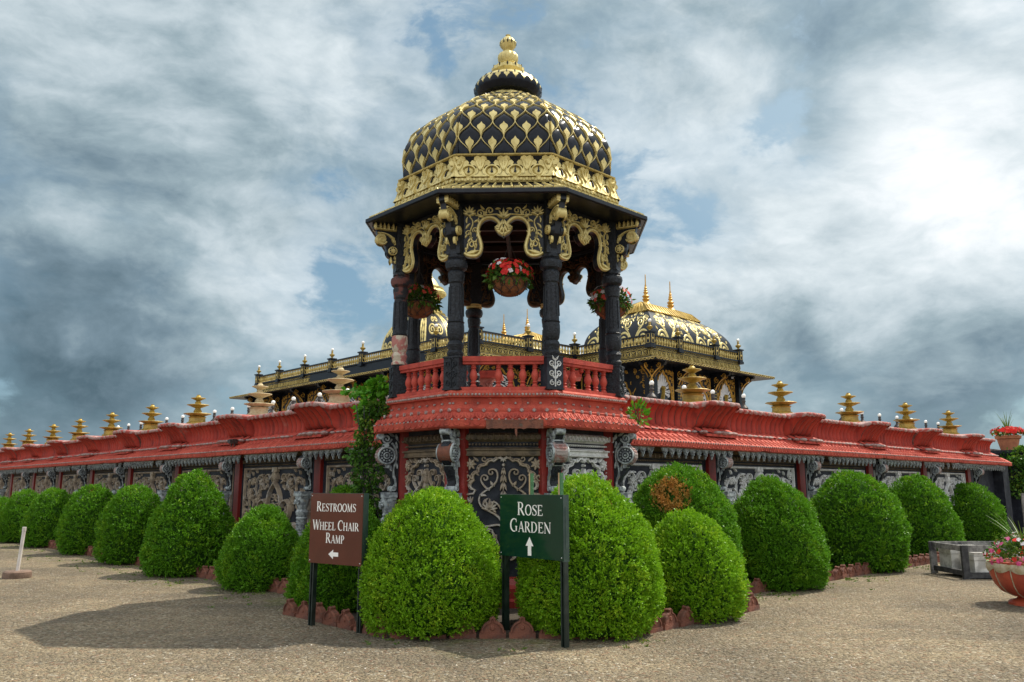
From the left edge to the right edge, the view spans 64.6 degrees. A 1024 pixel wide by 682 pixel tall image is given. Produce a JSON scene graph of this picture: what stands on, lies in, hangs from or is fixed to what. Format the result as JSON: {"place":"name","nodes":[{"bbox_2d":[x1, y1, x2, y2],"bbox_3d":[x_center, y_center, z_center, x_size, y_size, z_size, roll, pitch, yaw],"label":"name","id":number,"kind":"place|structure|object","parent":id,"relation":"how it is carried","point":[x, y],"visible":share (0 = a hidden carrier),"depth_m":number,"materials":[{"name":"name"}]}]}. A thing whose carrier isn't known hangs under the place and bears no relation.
{"place":"outdoors","nodes":[
{"label":"outdoors","id":0,"kind":"place"},
{"bbox_2d":[229,274,774,412],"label":"palace","id":1,"kind":"structure","parent":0,"point":[662,348],"depth_m":39.60,"materials":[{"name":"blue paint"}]},
{"bbox_2d":[492,371,507,386],"bbox_3d":[-0.550,3.118,36.300,2.020,3.820,0.100,9,-14,-42],"label":"window","id":2,"kind":"structure","parent":1,"relation":"in","point":[504,383],"depth_m":36.73,"materials":[{"name":"white glass"}]},
{"bbox_2d":[624,383,629,394],"bbox_3d":[4.855,3.394,37.835,0.100,3.820,2.020,9,-14,-42],"label":"window","id":3,"kind":"structure","parent":1,"relation":"in","point":[626,390],"depth_m":37.55,"materials":[{"name":"white glass"}]},
{"bbox_2d":[658,374,669,399],"bbox_3d":[6.890,3.221,36.878,1.368,3.820,0.230,9,-14,-42],"label":"window","id":4,"kind":"structure","parent":1,"relation":"in","point":[663,391],"depth_m":37.14,"materials":[{"name":"white glass"}]},
{"bbox_2d":[696,382,705,400],"bbox_3d":[8.740,3.545,38.676,2.020,3.820,0.100,9,-14,-42],"label":"window","id":5,"kind":"structure","parent":1,"relation":"in","point":[699,386],"depth_m":39.29,"materials":[{"name":"white glass"}]},
{"bbox_2d":[719,384,731,401],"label":"window","id":6,"kind":"structure","parent":1,"relation":"in","point":[725,396],"depth_m":40.66,"materials":[{"name":"white glass"}]},
{"bbox_2d":[0,542,1023,681],"bbox_3d":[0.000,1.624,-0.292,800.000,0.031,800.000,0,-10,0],"label":"ground","id":7,"kind":"structure","parent":0,"point":[89,624],"depth_m":8.75,"materials":[{"name":"beige gravel"}]},
{"bbox_2d":[0,496,12,533],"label":"boxwood shrub","id":8,"kind":"object","parent":7,"relation":"on","point":[3,502],"visible":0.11,"depth_m":25.99,"materials":[{"name":"green plant"}]},
{"bbox_2d":[2,527,31,578],"bbox_3d":[-9.120,3.911,14.994,0.480,0.912,0.480,0,-10,0],"label":"pole stand","id":9,"kind":"object","parent":7,"relation":"on","point":[17,573],"visible":1,"depth_m":14.91,"materials":[{"name":"white concrete"}]},
{"bbox_2d":[49,540,53,548],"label":"edging tile","id":10,"kind":"object","parent":7,"relation":"on","point":[51,542],"visible":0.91,"depth_m":22.06,"materials":[{"name":"ceramic"}]},
{"bbox_2d":[87,546,91,555],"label":"edging tile","id":11,"kind":"object","parent":7,"relation":"on","point":[89,549],"visible":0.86,"depth_m":19.66,"materials":[{"name":"ceramic"}]},
{"bbox_2d":[91,482,165,565],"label":"boxwood shrub","id":12,"kind":"object","parent":7,"relation":"on","point":[120,530],"visible":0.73,"depth_m":17.45,"materials":[{"name":"green plant"}]},
{"bbox_2d":[137,468,236,577],"bbox_3d":[-6.224,3.508,15.802,1.851,2.074,1.915,0,-10,0],"label":"boxwood shrub","id":13,"kind":"object","parent":7,"relation":"on","point":[194,526],"visible":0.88,"depth_m":15.25,"materials":[{"name":"green plant"}]},
{"bbox_2d":[192,565,200,576],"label":"edging tile","id":14,"kind":"object","parent":7,"relation":"on","point":[197,572],"visible":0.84,"depth_m":15.02,"materials":[{"name":"ceramic"}]},
{"bbox_2d":[0,396,393,535],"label":"garden wall","id":15,"kind":"structure","parent":7,"relation":"on","point":[289,462],"depth_m":18.59,"materials":[{"name":"red paint"}]},
{"bbox_2d":[227,439,237,446],"bbox_3d":[-6.273,2.280,18.151,0.160,0.160,0.200,9,-14,-42],"label":"floodlight","id":16,"kind":"object","parent":15,"relation":"on","point":[232,441],"visible":1,"depth_m":18.10,"materials":[{"name":"black metal"}]},
{"bbox_2d":[199,565,207,578],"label":"edging tile","id":17,"kind":"object","parent":7,"relation":"on","point":[203,572],"visible":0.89,"depth_m":14.87,"materials":[{"name":"ceramic"}]},
{"bbox_2d":[206,566,214,579],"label":"edging tile","id":18,"kind":"object","parent":7,"relation":"on","point":[209,574],"visible":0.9,"depth_m":14.66,"materials":[{"name":"ceramic"}]},
{"bbox_2d":[212,502,300,592],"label":"boxwood shrub","id":19,"kind":"object","parent":7,"relation":"on","point":[261,549],"visible":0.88,"depth_m":13.11,"materials":[{"name":"green plant"}]},
{"bbox_2d":[268,577,279,592],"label":"edging tile","id":20,"kind":"object","parent":7,"relation":"on","point":[273,586],"visible":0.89,"depth_m":12.90,"materials":[{"name":"ceramic"}]},
{"bbox_2d":[277,578,289,593],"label":"edging tile","id":21,"kind":"object","parent":7,"relation":"on","point":[282,585],"visible":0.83,"depth_m":12.70,"materials":[{"name":"ceramic"}]},
{"bbox_2d":[283,598,297,616],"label":"edging tile","id":22,"kind":"object","parent":7,"relation":"on","point":[290,608],"visible":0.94,"depth_m":10.47,"materials":[{"name":"ceramic"}]},
{"bbox_2d":[296,600,308,619],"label":"edging tile","id":23,"kind":"object","parent":7,"relation":"on","point":[302,611],"visible":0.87,"depth_m":10.26,"materials":[{"name":"ceramic"}]},
{"bbox_2d":[315,602,325,622],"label":"edging tile","id":24,"kind":"object","parent":7,"relation":"on","point":[320,610],"visible":0.61,"depth_m":9.99,"materials":[{"name":"ceramic"}]},
{"bbox_2d":[322,606,339,626],"bbox_3d":[-2.178,3.335,9.808,0.294,0.256,0.095,-10,-10,43],"label":"edging tile","id":25,"kind":"object","parent":7,"relation":"on","point":[331,615],"visible":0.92,"depth_m":9.77,"materials":[{"name":"ceramic"}]},
{"bbox_2d":[308,493,368,632],"bbox_3d":[-2.088,2.617,9.671,0.917,1.574,0.094,-7,-12,35],"label":"direction sign","id":26,"kind":"object","parent":7,"relation":"on","point":[338,528],"visible":0.97,"depth_m":9.68,"materials":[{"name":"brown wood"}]},
{"bbox_2d":[337,608,354,630],"bbox_3d":[-1.953,3.288,9.565,0.095,0.256,0.294,-2,-4,-44],"label":"edging tile","id":27,"kind":"object","parent":7,"relation":"on","point":[346,620],"visible":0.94,"depth_m":9.52,"materials":[{"name":"ceramic"}]},
{"bbox_2d":[353,621,368,633],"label":"edging tile","id":28,"kind":"object","parent":7,"relation":"on","point":[364,629],"visible":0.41,"depth_m":9.27,"materials":[{"name":"ceramic"}]},
{"bbox_2d":[369,614,387,637],"bbox_3d":[-1.482,3.200,9.117,0.095,0.256,0.294,13,-16,-43],"label":"edging tile","id":29,"kind":"object","parent":7,"relation":"on","point":[381,634],"visible":0.38,"depth_m":9.04,"materials":[{"name":"ceramic"}]},
{"bbox_2d":[390,627,416,638],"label":"edging tile","id":30,"kind":"object","parent":7,"relation":"on","point":[395,636],"visible":0.23,"depth_m":8.94,"materials":[{"name":"ceramic"}]},
{"bbox_2d":[419,635,446,638],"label":"edging tile","id":31,"kind":"object","parent":7,"relation":"on","point":[439,637],"visible":0.14,"depth_m":8.93,"materials":[{"name":"ceramic"}]},
{"bbox_2d":[449,618,475,638],"bbox_3d":[-0.543,3.184,8.992,0.294,0.256,0.095,1,-9,-1],"label":"edging tile","id":32,"kind":"object","parent":7,"relation":"on","point":[471,634],"visible":0.61,"depth_m":8.94,"materials":[{"name":"ceramic"}]},
{"bbox_2d":[1,543,939,650],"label":"weeds","id":33,"kind":"object","parent":7,"relation":"on","point":[643,639],"visible":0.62,"depth_m":12.95,"materials":[{"name":"green plant"}]},
{"bbox_2d":[479,616,505,638],"bbox_3d":[-0.215,3.180,8.983,0.294,0.256,0.095,0,-4,-1],"label":"edging tile","id":34,"kind":"object","parent":7,"relation":"on","point":[492,628],"visible":0.98,"depth_m":8.94,"materials":[{"name":"ceramic"}]},
{"bbox_2d":[365,34,646,607],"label":"garden pavilion","id":35,"kind":"structure","parent":7,"relation":"on","point":[498,159],"depth_m":12.01,"materials":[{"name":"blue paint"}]},
{"bbox_2d":[407,242,442,318],"bbox_3d":[-1.529,-1.045,13.407,0.770,1.365,0.777,-5,-11,24],"label":"hanging basket","id":36,"kind":"object","parent":35,"relation":"hanging from","point":[419,307],"visible":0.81,"depth_m":13.15,"materials":[{"name":"green metal"}]},
{"bbox_2d":[482,235,534,296],"bbox_3d":[-0.055,-1.335,12.020,0.803,1.375,0.765,0,-10,0],"label":"hanging basket","id":37,"kind":"object","parent":35,"relation":"hanging from","point":[503,280],"visible":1,"depth_m":11.77,"materials":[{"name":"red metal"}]},
{"bbox_2d":[587,285,635,319],"bbox_3d":[1.619,-1.019,13.294,0.817,1.365,0.766,0,-10,0],"label":"hanging basket","id":38,"kind":"object","parent":35,"relation":"hanging from","point":[596,302],"visible":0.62,"depth_m":13.07,"materials":[{"name":"green metal"}]},
{"bbox_2d":[625,397,651,426],"bbox_3d":[1.994,1.140,12.753,0.437,0.518,0.361,0,-10,0],"label":"sapling","id":39,"kind":"object","parent":35,"relation":"on","point":[645,412],"visible":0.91,"depth_m":12.73,"materials":[{"name":"green plant"}]},
{"bbox_2d":[509,616,535,638],"bbox_3d":[0.114,3.190,9.003,0.294,0.256,0.095,0,-14,0],"label":"edging tile","id":40,"kind":"object","parent":7,"relation":"on","point":[521,628],"visible":0.96,"depth_m":8.96,"materials":[{"name":"ceramic"}]},
{"bbox_2d":[500,473,568,647],"bbox_3d":[0.247,2.378,8.982,0.124,1.800,1.049,9,-13,-40],"label":"direction sign","id":41,"kind":"object","parent":7,"relation":"on","point":[532,525],"visible":0.99,"depth_m":8.92,"materials":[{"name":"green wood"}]},
{"bbox_2d":[539,623,560,638],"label":"edging tile","id":42,"kind":"object","parent":7,"relation":"on","point":[542,635],"visible":0.3,"depth_m":8.94,"materials":[{"name":"ceramic"}]},
{"bbox_2d":[514,470,666,641],"bbox_3d":[0.908,2.478,9.570,1.809,1.906,1.869,0,-10,0],"label":"boxwood shrub","id":43,"kind":"object","parent":7,"relation":"on","point":[616,590],"visible":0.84,"depth_m":8.95,"materials":[{"name":"green plant"}]},
{"bbox_2d":[647,617,662,633],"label":"edging tile","id":44,"kind":"object","parent":7,"relation":"on","point":[656,627],"visible":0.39,"depth_m":9.34,"materials":[{"name":"ceramic"}]},
{"bbox_2d":[660,608,678,630],"bbox_3d":[1.852,3.291,9.596,0.095,0.256,0.294,-13,-18,41],"label":"edging tile","id":45,"kind":"object","parent":7,"relation":"on","point":[668,619],"visible":0.96,"depth_m":9.56,"materials":[{"name":"ceramic"}]},
{"bbox_2d":[677,605,693,626],"bbox_3d":[2.097,3.330,9.813,0.095,0.256,0.294,0,-6,45],"label":"edging tile","id":46,"kind":"object","parent":7,"relation":"on","point":[684,616],"visible":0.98,"depth_m":9.77,"materials":[{"name":"ceramic"}]},
{"bbox_2d":[746,579,753,592],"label":"edging tile","id":47,"kind":"object","parent":7,"relation":"on","point":[751,589],"visible":0.25,"depth_m":12.65,"materials":[{"name":"ceramic"}]},
{"bbox_2d":[746,592,759,611],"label":"edging tile","id":48,"kind":"object","parent":7,"relation":"on","point":[753,604],"visible":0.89,"depth_m":10.99,"materials":[{"name":"ceramic"}]},
{"bbox_2d":[752,578,763,593],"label":"edging tile","id":49,"kind":"object","parent":7,"relation":"on","point":[757,585],"visible":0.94,"depth_m":12.80,"materials":[{"name":"ceramic"}]},
{"bbox_2d":[762,581,772,591],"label":"edging tile","id":50,"kind":"object","parent":7,"relation":"on","point":[764,588],"visible":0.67,"depth_m":12.95,"materials":[{"name":"ceramic"}]},
{"bbox_2d":[579,389,1014,534],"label":"garden wall","id":51,"kind":"structure","parent":7,"relation":"on","point":[732,448],"depth_m":17.92,"materials":[{"name":"red paint"}]},
{"bbox_2d":[828,571,834,580],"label":"edging tile","id":52,"kind":"object","parent":7,"relation":"on","point":[831,577],"visible":0.27,"depth_m":14.50,"materials":[{"name":"ceramic"}]},
{"bbox_2d":[832,566,842,579],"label":"edging tile","id":53,"kind":"object","parent":7,"relation":"on","point":[837,572],"visible":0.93,"depth_m":14.65,"materials":[{"name":"ceramic"}]},
{"bbox_2d":[840,564,849,578],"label":"edging tile","id":54,"kind":"object","parent":7,"relation":"on","point":[844,569],"visible":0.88,"depth_m":14.88,"materials":[{"name":"ceramic"}]},
{"bbox_2d":[847,564,856,576],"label":"edging tile","id":55,"kind":"object","parent":7,"relation":"on","point":[851,568],"visible":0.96,"depth_m":15.07,"materials":[{"name":"ceramic"}]},
{"bbox_2d":[854,563,863,575],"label":"edging tile","id":56,"kind":"object","parent":7,"relation":"on","point":[859,568],"visible":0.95,"depth_m":15.28,"materials":[{"name":"ceramic"}]},
{"bbox_2d":[862,562,870,574],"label":"edging tile","id":57,"kind":"object","parent":7,"relation":"on","point":[866,569],"visible":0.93,"depth_m":15.46,"materials":[{"name":"ceramic"}]},
{"bbox_2d":[908,555,914,566],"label":"edging tile","id":58,"kind":"object","parent":7,"relation":"on","point":[911,561],"visible":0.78,"depth_m":16.93,"materials":[{"name":"ceramic"}]},
{"bbox_2d":[913,555,920,565],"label":"edging tile","id":59,"kind":"object","parent":7,"relation":"on","point":[916,559],"visible":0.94,"depth_m":17.12,"materials":[{"name":"ceramic"}]},
{"bbox_2d":[919,554,926,564],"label":"edging tile","id":60,"kind":"object","parent":7,"relation":"on","point":[922,557],"visible":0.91,"depth_m":17.32,"materials":[{"name":"ceramic"}]},
{"bbox_2d":[925,553,929,563],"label":"edging tile","id":61,"kind":"object","parent":7,"relation":"on","point":[927,558],"visible":0.53,"depth_m":17.51,"materials":[{"name":"ceramic"}]},
{"bbox_2d":[928,541,1011,578],"bbox_3d":[9.190,4.117,15.259,2.070,0.600,1.140,0,-10,-1],"label":"timber crate","id":62,"kind":"object","parent":7,"relation":"on","point":[964,548],"visible":0.67,"depth_m":15.03,"materials":[{"name":"grey wood"}]},
{"bbox_2d":[938,548,960,569],"bbox_3d":[8.623,4.140,15.499,0.690,0.440,0.430,0,-10,-1],"label":"wrapped stone stack","id":63,"kind":"object","parent":62,"relation":"on","point":[950,558],"visible":0.19,"depth_m":15.33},
{"bbox_2d":[959,552,1023,571],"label":"wrapped stone stack","id":64,"kind":"object","parent":62,"relation":"on","point":[977,561],"visible":0.37,"depth_m":14.76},
{"bbox_2d":[982,511,1023,606],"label":"flower urn","id":65,"kind":"object","parent":7,"relation":"on","point":[1005,569],"visible":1,"depth_m":11.46,"materials":[{"name":"ceramic"}]},
{"bbox_2d":[990,445,1023,533],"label":"ivy clad pier","id":66,"kind":"structure","parent":7,"relation":"on","point":[1015,456],"depth_m":28.11,"materials":[{"name":"green plant"}]},
{"bbox_2d":[990,412,1023,449],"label":"flower pot","id":67,"kind":"object","parent":66,"relation":"on","point":[1008,436],"visible":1,"depth_m":29.10,"materials":[{"name":"ceramic"}]},
{"bbox_2d":[1021,493,1023,519],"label":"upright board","id":68,"kind":"object","parent":7,"relation":"on","point":[1022,497],"visible":1,"depth_m":16.42,"materials":[{"name":"grey"}]},
{"bbox_2d":[0,0,1023,449],"label":"sky","id":69,"kind":"structure","parent":0,"point":[833,189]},
{"bbox_2d":[340,534,1020,637],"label":"bed soil","id":70,"kind":"structure","parent":0,"point":[514,617],"depth_m":9.92,"materials":[{"name":"brown soil"}]},
{"bbox_2d":[0,488,42,542],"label":"boxwood shrub","id":71,"kind":"object","parent":70,"relation":"on","point":[12,511],"visible":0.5,"depth_m":24.15,"materials":[{"name":"green plant"}]},
{"bbox_2d":[18,486,71,547],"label":"boxwood shrub","id":72,"kind":"object","parent":70,"relation":"on","point":[42,525],"visible":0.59,"depth_m":22.42,"materials":[{"name":"green plant"}]},
{"bbox_2d":[53,482,114,554],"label":"boxwood shrub","id":73,"kind":"object","parent":70,"relation":"on","point":[75,532],"visible":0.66,"depth_m":19.99,"materials":[{"name":"green plant"}]},
{"bbox_2d":[283,505,384,613],"bbox_3d":[-2.300,2.896,10.994,1.544,1.604,1.578,0,-10,0],"label":"boxwood shrub","id":74,"kind":"object","parent":70,"relation":"on","point":[337,587],"visible":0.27,"depth_m":10.43,"materials":[{"name":"green plant"}]},
{"bbox_2d":[329,482,380,521],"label":"boxwood shrub","id":75,"kind":"object","parent":70,"relation":"on","point":[343,488],"visible":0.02,"depth_m":13.12,"materials":[{"name":"green plant"}]},
{"bbox_2d":[340,374,389,525],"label":"climbing ivy","id":76,"kind":"object","parent":70,"relation":"on","point":[373,389],"visible":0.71,"depth_m":12.92,"materials":[{"name":"green plant"}]},
{"bbox_2d":[356,485,510,640],"bbox_3d":[-0.936,2.583,9.615,1.856,1.744,1.783,0,-10,0],"label":"boxwood shrub","id":77,"kind":"object","parent":70,"relation":"on","point":[432,570],"visible":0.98,"depth_m":9.06,"materials":[{"name":"green plant"}]},
{"bbox_2d":[631,461,743,583],"bbox_3d":[2.517,2.851,12.145,1.904,2.099,1.922,0,-10,0],"label":"boxwood shrub","id":78,"kind":"object","parent":70,"relation":"on","point":[661,492],"visible":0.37,"depth_m":11.80,"materials":[{"name":"green plant"}]},
{"bbox_2d":[646,506,752,624],"bbox_3d":[2.326,2.895,10.562,1.481,1.493,1.499,0,-10,0],"label":"boxwood shrub","id":79,"kind":"object","parent":70,"relation":"on","point":[702,574],"visible":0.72,"depth_m":10.07,"materials":[{"name":"green plant"}]},
{"bbox_2d":[730,473,832,591],"bbox_3d":[4.419,3.201,13.704,1.864,1.938,1.837,0,-10,0],"label":"boxwood shrub","id":80,"kind":"object","parent":70,"relation":"on","point":[784,546],"visible":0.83,"depth_m":13.09,"materials":[{"name":"green plant"}]},
{"bbox_2d":[810,468,912,573],"bbox_3d":[7.017,3.627,16.476,2.152,2.088,2.082,0,-10,0],"label":"boxwood shrub","id":81,"kind":"object","parent":70,"relation":"on","point":[857,518],"visible":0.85,"depth_m":15.80,"materials":[{"name":"green plant"}]},
{"bbox_2d":[888,473,966,556],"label":"boxwood shrub","id":82,"kind":"object","parent":70,"relation":"on","point":[930,514],"visible":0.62,"depth_m":18.82,"materials":[{"name":"green plant"}]},
{"bbox_2d":[951,482,1010,540],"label":"boxwood shrub","id":83,"kind":"object","parent":70,"relation":"on","point":[973,506],"visible":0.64,"depth_m":23.80,"materials":[{"name":"green plant"}]},
{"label":"terrace","id":84,"kind":"structure","parent":0,"visible":0},
{"bbox_2d":[1,433,16,446],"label":"tiered fountain","id":85,"kind":"object","parent":84,"relation":"on","point":[9,439],"visible":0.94,"depth_m":37.05,"materials":[{"name":"gold metal"}]},
{"bbox_2d":[19,429,35,447],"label":"tiered fountain","id":86,"kind":"object","parent":84,"relation":"on","point":[28,440],"visible":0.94,"depth_m":34.48,"materials":[{"name":"gold metal"}]},
{"bbox_2d":[44,424,62,443],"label":"tiered fountain","id":87,"kind":"object","parent":84,"relation":"on","point":[52,431],"visible":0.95,"depth_m":31.95,"materials":[{"name":"gold metal"}]},
{"bbox_2d":[68,419,88,440],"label":"tiered fountain","id":88,"kind":"object","parent":84,"relation":"on","point":[79,427],"visible":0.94,"depth_m":29.36,"materials":[{"name":"gold metal"}]},
{"bbox_2d":[99,412,121,435],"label":"tiered fountain","id":89,"kind":"object","parent":84,"relation":"on","point":[110,428],"visible":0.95,"depth_m":26.82,"materials":[{"name":"gold metal"}]},
{"bbox_2d":[139,404,162,430],"bbox_3d":[-10.860,2.454,24.369,0.709,1.100,0.709,-4,-11,21],"label":"tiered fountain","id":90,"kind":"object","parent":84,"relation":"on","point":[150,423],"visible":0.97,"depth_m":24.24,"materials":[{"name":"gold metal"}]},
{"bbox_2d":[183,395,211,423],"bbox_3d":[-8.471,1.994,21.810,0.709,1.100,0.709,-10,-14,43],"label":"tiered fountain","id":91,"kind":"object","parent":84,"relation":"on","point":[197,416],"visible":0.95,"depth_m":21.68,"materials":[{"name":"gold metal"}]},
{"bbox_2d":[244,383,274,414],"bbox_3d":[-6.013,1.536,19.263,0.709,1.100,0.709,4,-11,-23],"label":"tiered fountain","id":92,"kind":"object","parent":84,"relation":"on","point":[259,406],"visible":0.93,"depth_m":19.12,"materials":[{"name":"beige stone"}]},
{"bbox_2d":[269,400,274,412],"bbox_3d":[-7.513,2.515,25.333,0.260,1.322,0.254,3,-11,-9],"label":"garden lamp","id":93,"kind":"object","parent":84,"relation":"on","point":[272,407],"visible":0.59,"depth_m":25.37,"materials":[{"name":"white glass"}]},
{"bbox_2d":[322,367,353,403],"bbox_3d":[-3.551,1.073,16.689,0.709,1.100,0.709,0,-10,0],"label":"tiered fountain","id":94,"kind":"object","parent":84,"relation":"on","point":[335,395],"visible":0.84,"depth_m":16.55,"materials":[{"name":"beige stone"}]},
{"bbox_2d":[467,370,503,386],"bbox_3d":[-0.620,1.087,16.265,0.880,0.920,0.600,0,-10,2],"label":"stone pedestal","id":95,"kind":"object","parent":84,"relation":"on","point":[487,379],"visible":0.14,"depth_m":16.11,"materials":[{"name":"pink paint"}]},
{"bbox_2d":[538,370,581,387],"bbox_3d":[0.950,1.087,16.265,0.880,0.920,0.600,0,-10,2],"label":"stone pedestal","id":96,"kind":"object","parent":84,"relation":"on","point":[578,375],"visible":0.09,"depth_m":16.07,"materials":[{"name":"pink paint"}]},
{"bbox_2d":[647,381,656,398],"bbox_3d":[3.550,1.660,20.580,0.260,1.322,0.253,1,-10,0],"label":"garden lamp","id":97,"kind":"object","parent":84,"relation":"on","point":[651,394],"visible":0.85,"depth_m":20.61,"materials":[{"name":"black glass"}]},
{"bbox_2d":[675,365,709,401],"bbox_3d":[3.672,1.032,16.466,0.709,1.100,0.709,0,-10,0],"label":"tiered fountain","id":98,"kind":"object","parent":84,"relation":"on","point":[692,392],"visible":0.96,"depth_m":16.33,"materials":[{"name":"gold metal"}]},
{"bbox_2d":[710,390,714,399],"bbox_3d":[5.633,2.014,22.545,0.254,1.322,0.260,6,-13,-36],"label":"garden lamp","id":99,"kind":"object","parent":84,"relation":"on","point":[712,392],"visible":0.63,"depth_m":22.60,"materials":[{"name":"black glass"}]},
{"bbox_2d":[740,394,747,408],"bbox_3d":[6.748,2.192,23.541,0.260,1.322,0.254,3,-11,-9],"label":"garden lamp","id":100,"kind":"object","parent":84,"relation":"on","point":[743,405],"visible":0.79,"depth_m":23.58,"materials":[{"name":"black glass"}]},
{"bbox_2d":[765,381,796,413],"bbox_3d":[6.286,1.475,18.925,0.709,1.100,0.709,4,-11,-23],"label":"tiered fountain","id":101,"kind":"object","parent":84,"relation":"on","point":[780,405],"visible":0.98,"depth_m":18.79,"materials":[{"name":"gold metal"}]},
{"bbox_2d":[836,393,863,421],"bbox_3d":[8.904,1.912,21.356,0.709,1.100,0.709,-10,-14,43],"label":"tiered fountain","id":102,"kind":"object","parent":84,"relation":"on","point":[849,414],"visible":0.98,"depth_m":21.22,"materials":[{"name":"gold metal"}]},
{"bbox_2d":[893,402,919,428],"bbox_3d":[11.590,2.352,23.800,0.709,1.100,0.709,-4,-11,21],"label":"tiered fountain","id":103,"kind":"object","parent":84,"relation":"on","point":[906,421],"visible":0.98,"depth_m":23.67,"materials":[{"name":"gold metal"}]},
{"bbox_2d":[937,410,961,433],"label":"tiered fountain","id":104,"kind":"object","parent":84,"relation":"on","point":[949,427],"visible":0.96,"depth_m":26.12,"materials":[{"name":"gold metal"}]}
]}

